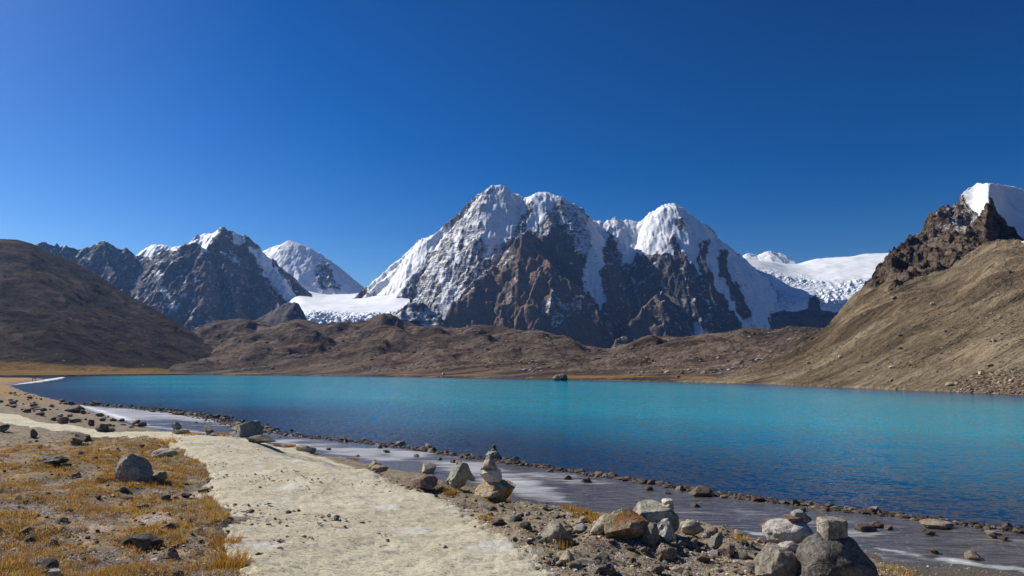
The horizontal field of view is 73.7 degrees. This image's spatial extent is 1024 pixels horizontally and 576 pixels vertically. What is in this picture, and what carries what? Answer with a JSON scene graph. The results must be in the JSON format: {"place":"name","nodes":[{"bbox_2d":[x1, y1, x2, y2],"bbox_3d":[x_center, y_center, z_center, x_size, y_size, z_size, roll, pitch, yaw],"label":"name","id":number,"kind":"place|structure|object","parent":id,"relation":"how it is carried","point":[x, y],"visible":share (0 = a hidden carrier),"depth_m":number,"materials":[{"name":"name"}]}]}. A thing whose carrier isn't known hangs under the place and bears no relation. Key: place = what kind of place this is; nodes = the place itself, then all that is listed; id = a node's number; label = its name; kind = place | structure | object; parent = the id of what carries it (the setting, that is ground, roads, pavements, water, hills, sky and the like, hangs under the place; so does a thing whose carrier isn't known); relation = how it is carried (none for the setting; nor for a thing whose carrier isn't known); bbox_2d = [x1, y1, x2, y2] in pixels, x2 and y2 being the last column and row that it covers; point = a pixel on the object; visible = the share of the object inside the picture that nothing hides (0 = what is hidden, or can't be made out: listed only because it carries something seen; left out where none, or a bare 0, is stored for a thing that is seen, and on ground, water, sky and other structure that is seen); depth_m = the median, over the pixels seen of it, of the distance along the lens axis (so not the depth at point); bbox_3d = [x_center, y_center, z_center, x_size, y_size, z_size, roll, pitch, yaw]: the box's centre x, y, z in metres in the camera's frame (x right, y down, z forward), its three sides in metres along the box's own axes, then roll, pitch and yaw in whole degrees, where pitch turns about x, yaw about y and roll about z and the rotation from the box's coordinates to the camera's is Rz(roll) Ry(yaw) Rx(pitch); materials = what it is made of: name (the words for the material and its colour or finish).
{"place":"outdoors","nodes":[
{"label":"outdoors","id":0,"kind":"place"},
{"bbox_2d":[0,239,213,376],"bbox_3d":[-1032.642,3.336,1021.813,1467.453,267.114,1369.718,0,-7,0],"label":"hill","id":1,"kind":"structure","parent":0,"point":[25,299],"depth_m":978.05,"materials":[{"name":"soil"}]},
{"bbox_2d":[0,249,211,367],"bbox_3d":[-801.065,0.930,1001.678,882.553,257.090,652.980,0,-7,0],"label":"hill scree","id":2,"kind":"structure","parent":1,"relation":"on","point":[84,324],"depth_m":1013.74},
{"bbox_2d":[36,227,311,330],"bbox_3d":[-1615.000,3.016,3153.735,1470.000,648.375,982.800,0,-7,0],"label":"mountain","id":3,"kind":"structure","parent":0,"point":[220,273],"depth_m":3093.59,"materials":[{"name":"stone"}]},
{"bbox_2d":[0,413,556,575],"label":"path","id":4,"kind":"structure","parent":0,"point":[423,525],"depth_m":9.29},
{"bbox_2d":[172,428,190,433],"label":"stone","id":5,"kind":"object","parent":4,"relation":"on","point":[180,431],"visible":0.91,"depth_m":30.73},
{"bbox_2d":[172,422,181,429],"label":"cairn stone","id":6,"kind":"object","parent":5,"relation":"on","point":[176,425],"visible":0.99,"depth_m":30.85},
{"bbox_2d":[246,435,276,442],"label":"boulder","id":7,"kind":"object","parent":4,"relation":"on","point":[260,439],"visible":0.91,"depth_m":24.73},
{"bbox_2d":[296,445,316,452],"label":"stone","id":8,"kind":"object","parent":4,"relation":"on","point":[306,448],"visible":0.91,"depth_m":36.41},
{"bbox_2d":[257,302,306,322],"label":"rock horn","id":9,"kind":"object","parent":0,"point":[286,312],"visible":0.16,"depth_m":2108.01,"materials":[{"name":"stone"}]},
{"bbox_2d":[262,240,364,294],"bbox_3d":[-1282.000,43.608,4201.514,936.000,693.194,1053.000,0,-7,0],"label":"snowy mountain","id":10,"kind":"structure","parent":0,"point":[309,269],"depth_m":4097.23,"materials":[{"name":"snow"}]},
{"bbox_2d":[281,291,409,324],"bbox_3d":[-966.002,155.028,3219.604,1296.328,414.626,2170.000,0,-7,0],"label":"glacier","id":11,"kind":"object","parent":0,"point":[319,308],"visible":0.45,"depth_m":2585.07,"materials":[{"name":"snow"}]},
{"bbox_2d":[485,451,500,458],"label":"stone","id":12,"kind":"object","parent":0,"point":[495,454],"visible":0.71,"depth_m":35.03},
{"bbox_2d":[168,313,821,381],"bbox_3d":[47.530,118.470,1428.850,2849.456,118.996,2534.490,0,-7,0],"label":"moraine","id":13,"kind":"structure","parent":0,"point":[365,347],"depth_m":732.89,"materials":[{"name":"soil"}]},
{"bbox_2d":[171,318,822,375],"bbox_3d":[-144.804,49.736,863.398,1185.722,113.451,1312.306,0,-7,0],"label":"moraine scree","id":14,"kind":"structure","parent":13,"relation":"on","point":[666,370],"depth_m":574.42,"materials":[{"name":"stone"}]},
{"bbox_2d":[0,377,1023,575],"bbox_3d":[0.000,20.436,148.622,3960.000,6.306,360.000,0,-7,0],"label":"ground","id":15,"kind":"structure","parent":0,"point":[6,384],"depth_m":11.14,"materials":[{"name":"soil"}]},
{"bbox_2d":[0,424,9,431],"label":"stone","id":16,"kind":"object","parent":15,"relation":"on","point":[4,427],"visible":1,"depth_m":41.24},
{"bbox_2d":[17,526,33,533],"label":"loose stone","id":17,"kind":"object","parent":15,"relation":"on","point":[24,529],"visible":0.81,"depth_m":7.80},
{"bbox_2d":[23,534,34,542],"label":"loose stone","id":18,"kind":"object","parent":15,"relation":"on","point":[30,538],"visible":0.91,"depth_m":7.59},
{"bbox_2d":[30,429,37,437],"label":"stone","id":19,"kind":"object","parent":15,"relation":"on","point":[33,433],"visible":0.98,"depth_m":38.63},
{"bbox_2d":[41,557,58,569],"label":"loose stone","id":20,"kind":"object","parent":15,"relation":"on","point":[51,562],"visible":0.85,"depth_m":6.66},
{"bbox_2d":[45,568,60,575],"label":"stone","id":21,"kind":"object","parent":15,"relation":"on","point":[51,572],"visible":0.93,"depth_m":6.33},
{"bbox_2d":[41,455,69,463],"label":"stone","id":22,"kind":"object","parent":15,"relation":"on","point":[55,459],"visible":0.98,"depth_m":15.16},
{"bbox_2d":[56,417,68,423],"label":"boulder","id":23,"kind":"object","parent":15,"relation":"on","point":[61,420],"visible":0.93,"depth_m":52.52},
{"bbox_2d":[57,517,68,524],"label":"loose stone","id":24,"kind":"object","parent":15,"relation":"on","point":[63,520],"visible":0.89,"depth_m":8.13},
{"bbox_2d":[69,472,81,478],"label":"loose stone","id":25,"kind":"object","parent":15,"relation":"on","point":[76,474],"visible":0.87,"depth_m":13.35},
{"bbox_2d":[67,405,84,412],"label":"boulder","id":26,"kind":"object","parent":15,"relation":"on","point":[76,408],"visible":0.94,"depth_m":69.74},
{"bbox_2d":[70,436,86,443],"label":"stone","id":27,"kind":"object","parent":15,"relation":"on","point":[76,440],"visible":0.98,"depth_m":21.02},
{"bbox_2d":[75,433,90,439],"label":"stone","id":28,"kind":"object","parent":15,"relation":"on","point":[88,436],"visible":0.71,"depth_m":25.61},
{"bbox_2d":[88,419,94,425],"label":"boulder","id":29,"kind":"object","parent":15,"relation":"on","point":[91,422],"visible":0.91,"depth_m":51.39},
{"bbox_2d":[95,424,107,430],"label":"boulder","id":30,"kind":"object","parent":15,"relation":"on","point":[100,427],"visible":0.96,"depth_m":44.81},
{"bbox_2d":[103,426,114,431],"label":"stone","id":31,"kind":"object","parent":15,"relation":"on","point":[110,428],"visible":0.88,"depth_m":45.04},
{"bbox_2d":[121,536,132,544],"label":"loose stone","id":32,"kind":"object","parent":15,"relation":"on","point":[127,540],"visible":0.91,"depth_m":7.74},
{"bbox_2d":[114,453,154,482],"bbox_3d":[-7.104,3.403,12.830,0.673,0.594,0.692,6,-9,-39],"label":"boulder","id":33,"kind":"object","parent":15,"relation":"on","point":[130,467],"visible":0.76,"depth_m":12.63,"materials":[{"name":"stone"}]},
{"bbox_2d":[130,533,163,550],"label":"boulder","id":34,"kind":"object","parent":15,"relation":"on","point":[144,540],"visible":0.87,"depth_m":7.44,"materials":[{"name":"stone"}]},
{"bbox_2d":[153,471,167,481],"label":"stone","id":35,"kind":"object","parent":15,"relation":"on","point":[162,476],"visible":0.96,"depth_m":12.68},
{"bbox_2d":[152,448,178,457],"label":"stone","id":36,"kind":"object","parent":15,"relation":"on","point":[161,452],"visible":0.92,"depth_m":17.53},
{"bbox_2d":[161,494,170,500],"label":"loose stone","id":37,"kind":"object","parent":15,"relation":"on","point":[164,497],"visible":0.95,"depth_m":11.35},
{"bbox_2d":[165,547,178,558],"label":"stone","id":38,"kind":"object","parent":15,"relation":"on","point":[171,553],"visible":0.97,"depth_m":7.18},
{"bbox_2d":[165,523,178,529],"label":"loose stone","id":39,"kind":"object","parent":15,"relation":"on","point":[169,525],"visible":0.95,"depth_m":8.21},
{"bbox_2d":[172,568,182,575],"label":"loose stone","id":40,"kind":"object","parent":15,"relation":"on","point":[176,572],"visible":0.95,"depth_m":6.32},
{"bbox_2d":[229,420,262,437],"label":"boulder","id":41,"kind":"object","parent":15,"relation":"on","point":[250,428],"visible":0.85,"depth_m":46.37,"materials":[{"name":"stone"}]},
{"bbox_2d":[369,460,381,467],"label":"stone","id":42,"kind":"object","parent":15,"relation":"on","point":[374,462],"visible":0.69,"depth_m":30.40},
{"bbox_2d":[0,437,755,575],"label":"dry grass","id":43,"kind":"object","parent":15,"relation":"on","point":[43,511],"visible":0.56,"depth_m":8.05,"materials":[{"name":"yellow plant"}]},
{"bbox_2d":[371,464,388,472],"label":"stone","id":44,"kind":"object","parent":15,"relation":"on","point":[379,468],"visible":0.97,"depth_m":17.40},
{"bbox_2d":[411,474,437,488],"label":"boulder","id":45,"kind":"object","parent":15,"relation":"on","point":[429,481],"visible":0.98,"depth_m":13.31,"materials":[{"name":"stone"}]},
{"bbox_2d":[422,462,436,472],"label":"boulder","id":46,"kind":"object","parent":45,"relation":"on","point":[428,467],"visible":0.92,"depth_m":30.00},
{"bbox_2d":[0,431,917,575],"bbox_3d":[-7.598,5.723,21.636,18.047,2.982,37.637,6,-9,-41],"label":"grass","id":47,"kind":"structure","parent":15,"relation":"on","point":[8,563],"depth_m":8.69,"materials":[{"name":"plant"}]},
{"bbox_2d":[445,462,474,488],"bbox_3d":[-1.083,3.836,13.926,0.526,0.569,0.466,4,-8,-33],"label":"boulder","id":48,"kind":"object","parent":15,"relation":"on","point":[460,474],"visible":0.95,"depth_m":13.80,"materials":[{"name":"stone"}]},
{"bbox_2d":[474,479,515,501],"bbox_3d":[-0.316,3.942,13.298,0.836,0.484,0.606,2,-7,-17],"label":"boulder","id":49,"kind":"object","parent":15,"relation":"on","point":[502,490],"visible":0.81,"depth_m":13.10,"materials":[{"name":"stone"}]},
{"bbox_2d":[480,468,501,482],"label":"cairn stone","id":50,"kind":"object","parent":49,"relation":"on","point":[492,476],"visible":0.88,"depth_m":13.21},
{"bbox_2d":[480,455,497,470],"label":"cairn stone","id":51,"kind":"object","parent":50,"relation":"on","point":[488,463],"visible":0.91,"depth_m":13.26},
{"bbox_2d":[491,517,505,524],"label":"loose stone","id":52,"kind":"object","parent":15,"relation":"on","point":[498,521],"visible":0.98,"depth_m":9.51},
{"bbox_2d":[509,515,521,521],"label":"loose stone","id":53,"kind":"object","parent":15,"relation":"on","point":[514,518],"visible":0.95,"depth_m":9.65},
{"bbox_2d":[519,521,530,528],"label":"loose stone","id":54,"kind":"object","parent":15,"relation":"on","point":[526,524],"visible":1,"depth_m":8.71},
{"bbox_2d":[75,402,1023,533],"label":"shoreline","id":55,"kind":"structure","parent":15,"relation":"on","point":[976,525],"depth_m":28.41,"materials":[{"name":"stone"}]},
{"bbox_2d":[540,520,572,543],"bbox_3d":[0.524,3.026,8.477,0.342,0.278,0.370,-6,-9,39],"label":"boulder","id":56,"kind":"object","parent":15,"relation":"on","point":[559,530],"visible":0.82,"depth_m":8.35,"materials":[{"name":"stone"}]},
{"bbox_2d":[556,560,565,566],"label":"loose stone","id":57,"kind":"object","parent":15,"relation":"on","point":[560,563],"visible":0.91,"depth_m":7.21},
{"bbox_2d":[558,550,574,562],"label":"stone","id":58,"kind":"object","parent":15,"relation":"on","point":[566,558],"visible":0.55,"depth_m":7.35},
{"bbox_2d":[568,560,581,569],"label":"loose stone","id":59,"kind":"object","parent":15,"relation":"on","point":[576,564],"visible":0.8,"depth_m":7.08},
{"bbox_2d":[574,523,585,532],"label":"loose stone","id":60,"kind":"object","parent":15,"relation":"on","point":[579,527],"visible":1,"depth_m":8.87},
{"bbox_2d":[578,516,586,522],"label":"loose stone","id":61,"kind":"object","parent":15,"relation":"on","point":[583,519],"visible":0.86,"depth_m":9.57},
{"bbox_2d":[578,558,598,566],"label":"loose stone","id":62,"kind":"object","parent":15,"relation":"on","point":[586,561],"visible":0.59,"depth_m":7.33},
{"bbox_2d":[592,566,600,573],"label":"loose stone","id":63,"kind":"object","parent":15,"relation":"on","point":[596,569],"visible":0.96,"depth_m":7.02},
{"bbox_2d":[590,514,606,534],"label":"boulder","id":64,"kind":"object","parent":15,"relation":"on","point":[597,528],"visible":0.53,"depth_m":8.60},
{"bbox_2d":[597,553,610,563],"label":"loose stone","id":65,"kind":"object","parent":15,"relation":"on","point":[601,557],"visible":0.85,"depth_m":7.65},
{"bbox_2d":[601,563,615,574],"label":"loose stone","id":66,"kind":"object","parent":15,"relation":"on","point":[608,569],"visible":1,"depth_m":6.99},
{"bbox_2d":[603,508,647,538],"bbox_3d":[1.372,2.949,8.422,0.505,0.411,0.466,4,-8,-32],"label":"boulder","id":67,"kind":"object","parent":15,"relation":"on","point":[629,523],"visible":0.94,"depth_m":8.37,"materials":[{"name":"stone"}]},
{"bbox_2d":[642,522,659,545],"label":"stone","id":68,"kind":"object","parent":15,"relation":"on","point":[651,535],"visible":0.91,"depth_m":8.26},
{"bbox_2d":[633,499,678,531],"bbox_3d":[1.804,2.990,8.860,0.709,0.415,0.602,0,-7,0],"label":"boulder","id":69,"kind":"object","parent":15,"relation":"on","point":[650,510],"visible":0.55,"depth_m":8.67,"materials":[{"name":"stone"}]},
{"bbox_2d":[660,503,673,509],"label":"cairn stone","id":70,"kind":"object","parent":69,"relation":"on","point":[668,505],"visible":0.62,"depth_m":8.82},
{"bbox_2d":[661,498,672,503],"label":"cairn stone","id":71,"kind":"object","parent":70,"relation":"on","point":[667,500],"visible":1,"depth_m":8.84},
{"bbox_2d":[652,564,664,573],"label":"loose stone","id":72,"kind":"object","parent":15,"relation":"on","point":[657,568],"visible":0.99,"depth_m":7.21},
{"bbox_2d":[655,543,677,561],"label":"stone","id":73,"kind":"object","parent":15,"relation":"on","point":[668,553],"visible":0.98,"depth_m":7.90,"materials":[{"name":"stone"}]},
{"bbox_2d":[657,518,676,541],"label":"boulder","id":74,"kind":"object","parent":15,"relation":"on","point":[665,529],"visible":0.74,"depth_m":8.41,"materials":[{"name":"stone"}]},
{"bbox_2d":[676,540,685,546],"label":"loose stone","id":75,"kind":"object","parent":15,"relation":"on","point":[681,543],"visible":0.95,"depth_m":8.28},
{"bbox_2d":[679,519,703,535],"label":"boulder","id":76,"kind":"object","parent":15,"relation":"on","point":[693,527],"visible":0.97,"depth_m":9.04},
{"bbox_2d":[690,538,696,548],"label":"stone","id":77,"kind":"object","parent":15,"relation":"on","point":[693,542],"visible":0.94,"depth_m":8.32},
{"bbox_2d":[696,554,709,560],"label":"loose stone","id":78,"kind":"object","parent":15,"relation":"on","point":[704,557],"visible":1,"depth_m":7.76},
{"bbox_2d":[706,527,717,535],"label":"stone","id":79,"kind":"object","parent":15,"relation":"on","point":[712,531],"visible":0.84,"depth_m":9.41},
{"bbox_2d":[708,549,718,555],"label":"loose stone","id":80,"kind":"object","parent":15,"relation":"on","point":[715,553],"visible":0.87,"depth_m":8.10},
{"bbox_2d":[707,532,722,548],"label":"loose stone","id":81,"kind":"object","parent":15,"relation":"on","point":[715,541],"visible":0.94,"depth_m":8.33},
{"bbox_2d":[717,543,734,556],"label":"stone","id":82,"kind":"object","parent":15,"relation":"on","point":[726,548],"visible":0.95,"depth_m":8.07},
{"bbox_2d":[738,549,747,559],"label":"loose stone","id":83,"kind":"object","parent":15,"relation":"on","point":[743,554],"visible":0.99,"depth_m":7.97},
{"bbox_2d":[746,562,754,571],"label":"loose stone","id":84,"kind":"object","parent":15,"relation":"on","point":[750,565],"visible":0.49,"depth_m":7.38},
{"bbox_2d":[754,543,799,575],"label":"boulder","id":85,"kind":"object","parent":15,"relation":"on","point":[772,559],"visible":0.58,"depth_m":7.01,"materials":[{"name":"stone"}]},
{"bbox_2d":[778,541,798,551],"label":"cairn stone","id":86,"kind":"object","parent":85,"relation":"on","point":[791,545],"visible":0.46,"depth_m":7.12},
{"bbox_2d":[762,518,813,543],"bbox_3d":[3.653,3.185,8.931,0.638,0.319,0.536,3,-8,-27],"label":"boulder","id":87,"kind":"object","parent":15,"relation":"on","point":[777,530],"visible":0.8,"depth_m":8.79,"materials":[{"name":"stone"}]},
{"bbox_2d":[783,514,811,523],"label":"cairn stone","id":88,"kind":"object","parent":87,"relation":"on","point":[790,518],"visible":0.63,"depth_m":8.87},
{"bbox_2d":[790,509,809,522],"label":"cairn stone","id":89,"kind":"object","parent":88,"relation":"on","point":[800,513],"visible":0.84,"depth_m":8.89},
{"bbox_2d":[796,532,878,575],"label":"boulder","id":90,"kind":"object","parent":15,"relation":"on","point":[817,554],"visible":0.89,"depth_m":6.70,"materials":[{"name":"stone"}]},
{"bbox_2d":[816,516,847,539],"bbox_3d":[3.268,2.468,6.967,0.252,0.239,0.227,0,-7,0],"label":"cairn stone","id":91,"kind":"object","parent":90,"relation":"on","point":[831,528],"visible":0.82,"depth_m":6.87,"materials":[{"name":"stone"}]},
{"bbox_2d":[0,0,1023,287],"label":"sky","id":92,"kind":"structure","parent":0,"point":[350,132],"materials":[{"name":"blue"}]},
{"bbox_2d":[2,375,1023,527],"bbox_3d":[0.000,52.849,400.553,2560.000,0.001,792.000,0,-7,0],"label":"lake","id":93,"kind":"structure","parent":0,"point":[952,456],"depth_m":56.10,"materials":[{"name":"liquid"}]},
{"bbox_2d":[14,377,63,384],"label":"cove ice","id":94,"kind":"structure","parent":93,"relation":"on","point":[41,380],"depth_m":302.74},
{"bbox_2d":[396,441,405,445],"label":"shore stone","id":95,"kind":"object","parent":93,"relation":"in","point":[401,443],"visible":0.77,"depth_m":40.49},
{"bbox_2d":[558,373,567,380],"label":"boulder","id":96,"kind":"object","parent":93,"relation":"in","point":[563,376],"visible":0.98,"depth_m":296.08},
{"bbox_2d":[71,405,1023,574],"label":"shore ice","id":97,"kind":"structure","parent":0,"point":[903,541],"depth_m":23.24,"materials":[{"name":"ice"}]},
{"bbox_2d":[509,458,519,463],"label":"shore stone","id":98,"kind":"object","parent":97,"relation":"on","point":[514,460],"visible":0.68,"depth_m":32.81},
{"bbox_2d":[581,477,591,482],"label":"shore stone","id":99,"kind":"object","parent":97,"relation":"on","point":[586,480],"visible":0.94,"depth_m":27.37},
{"bbox_2d":[689,485,712,496],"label":"shore stone","id":100,"kind":"object","parent":97,"relation":"on","point":[700,491],"visible":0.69,"depth_m":24.41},
{"bbox_2d":[751,494,764,500],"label":"shore stone","id":101,"kind":"object","parent":97,"relation":"on","point":[756,497],"visible":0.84,"depth_m":23.41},
{"bbox_2d":[814,504,829,510],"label":"shore stone","id":102,"kind":"object","parent":97,"relation":"on","point":[819,507],"visible":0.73,"depth_m":21.93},
{"bbox_2d":[855,523,876,531],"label":"stone","id":103,"kind":"object","parent":97,"relation":"on","point":[863,527],"visible":0.92,"depth_m":19.07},
{"bbox_2d":[868,521,883,527],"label":"stone","id":104,"kind":"object","parent":97,"relation":"on","point":[876,524],"visible":0.75,"depth_m":19.51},
{"bbox_2d":[919,519,953,528],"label":"stone","id":105,"kind":"object","parent":97,"relation":"on","point":[934,524],"visible":0.98,"depth_m":19.45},
{"bbox_2d":[964,550,980,560],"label":"shore stone","id":106,"kind":"object","parent":97,"relation":"on","point":[971,554],"visible":0.98,"depth_m":16.25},
{"bbox_2d":[984,530,1002,537],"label":"shore stone","id":107,"kind":"object","parent":97,"relation":"on","point":[993,534],"visible":0.88,"depth_m":18.34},
{"bbox_2d":[997,535,1008,540],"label":"shore stone","id":108,"kind":"object","parent":97,"relation":"on","point":[1002,538],"visible":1,"depth_m":18.08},
{"bbox_2d":[1002,522,1012,527],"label":"shore stone","id":109,"kind":"object","parent":97,"relation":"on","point":[1007,524],"visible":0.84,"depth_m":19.44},
{"bbox_2d":[1012,527,1023,532],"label":"shore stone","id":110,"kind":"object","parent":97,"relation":"on","point":[1017,529],"visible":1,"depth_m":18.85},
{"bbox_2d":[353,185,784,348],"bbox_3d":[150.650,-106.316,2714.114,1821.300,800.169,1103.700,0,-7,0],"label":"mountain","id":111,"kind":"structure","parent":0,"point":[499,255],"depth_m":2717.89,"materials":[{"name":"stone"}]},
{"bbox_2d":[743,251,797,263],"bbox_3d":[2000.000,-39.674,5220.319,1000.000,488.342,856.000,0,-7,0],"label":"snow summit","id":112,"kind":"structure","parent":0,"point":[773,256],"depth_m":5174.44,"materials":[{"name":"snow"}]},
{"bbox_2d":[747,253,888,327],"bbox_3d":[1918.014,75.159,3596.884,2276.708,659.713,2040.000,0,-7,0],"label":"glacier","id":113,"kind":"object","parent":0,"point":[817,293],"visible":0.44,"depth_m":2851.46,"materials":[{"name":"snow"}]},
{"bbox_2d":[670,183,1023,394],"bbox_3d":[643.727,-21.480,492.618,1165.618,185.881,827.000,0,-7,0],"label":"hill","id":114,"kind":"structure","parent":0,"point":[975,217],"depth_m":270.84,"materials":[{"name":"soil"}]},
{"bbox_2d":[704,242,1023,394],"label":"hillside scree","id":115,"kind":"structure","parent":114,"relation":"on","point":[967,382],"depth_m":181.95,"materials":[{"name":"stone"}]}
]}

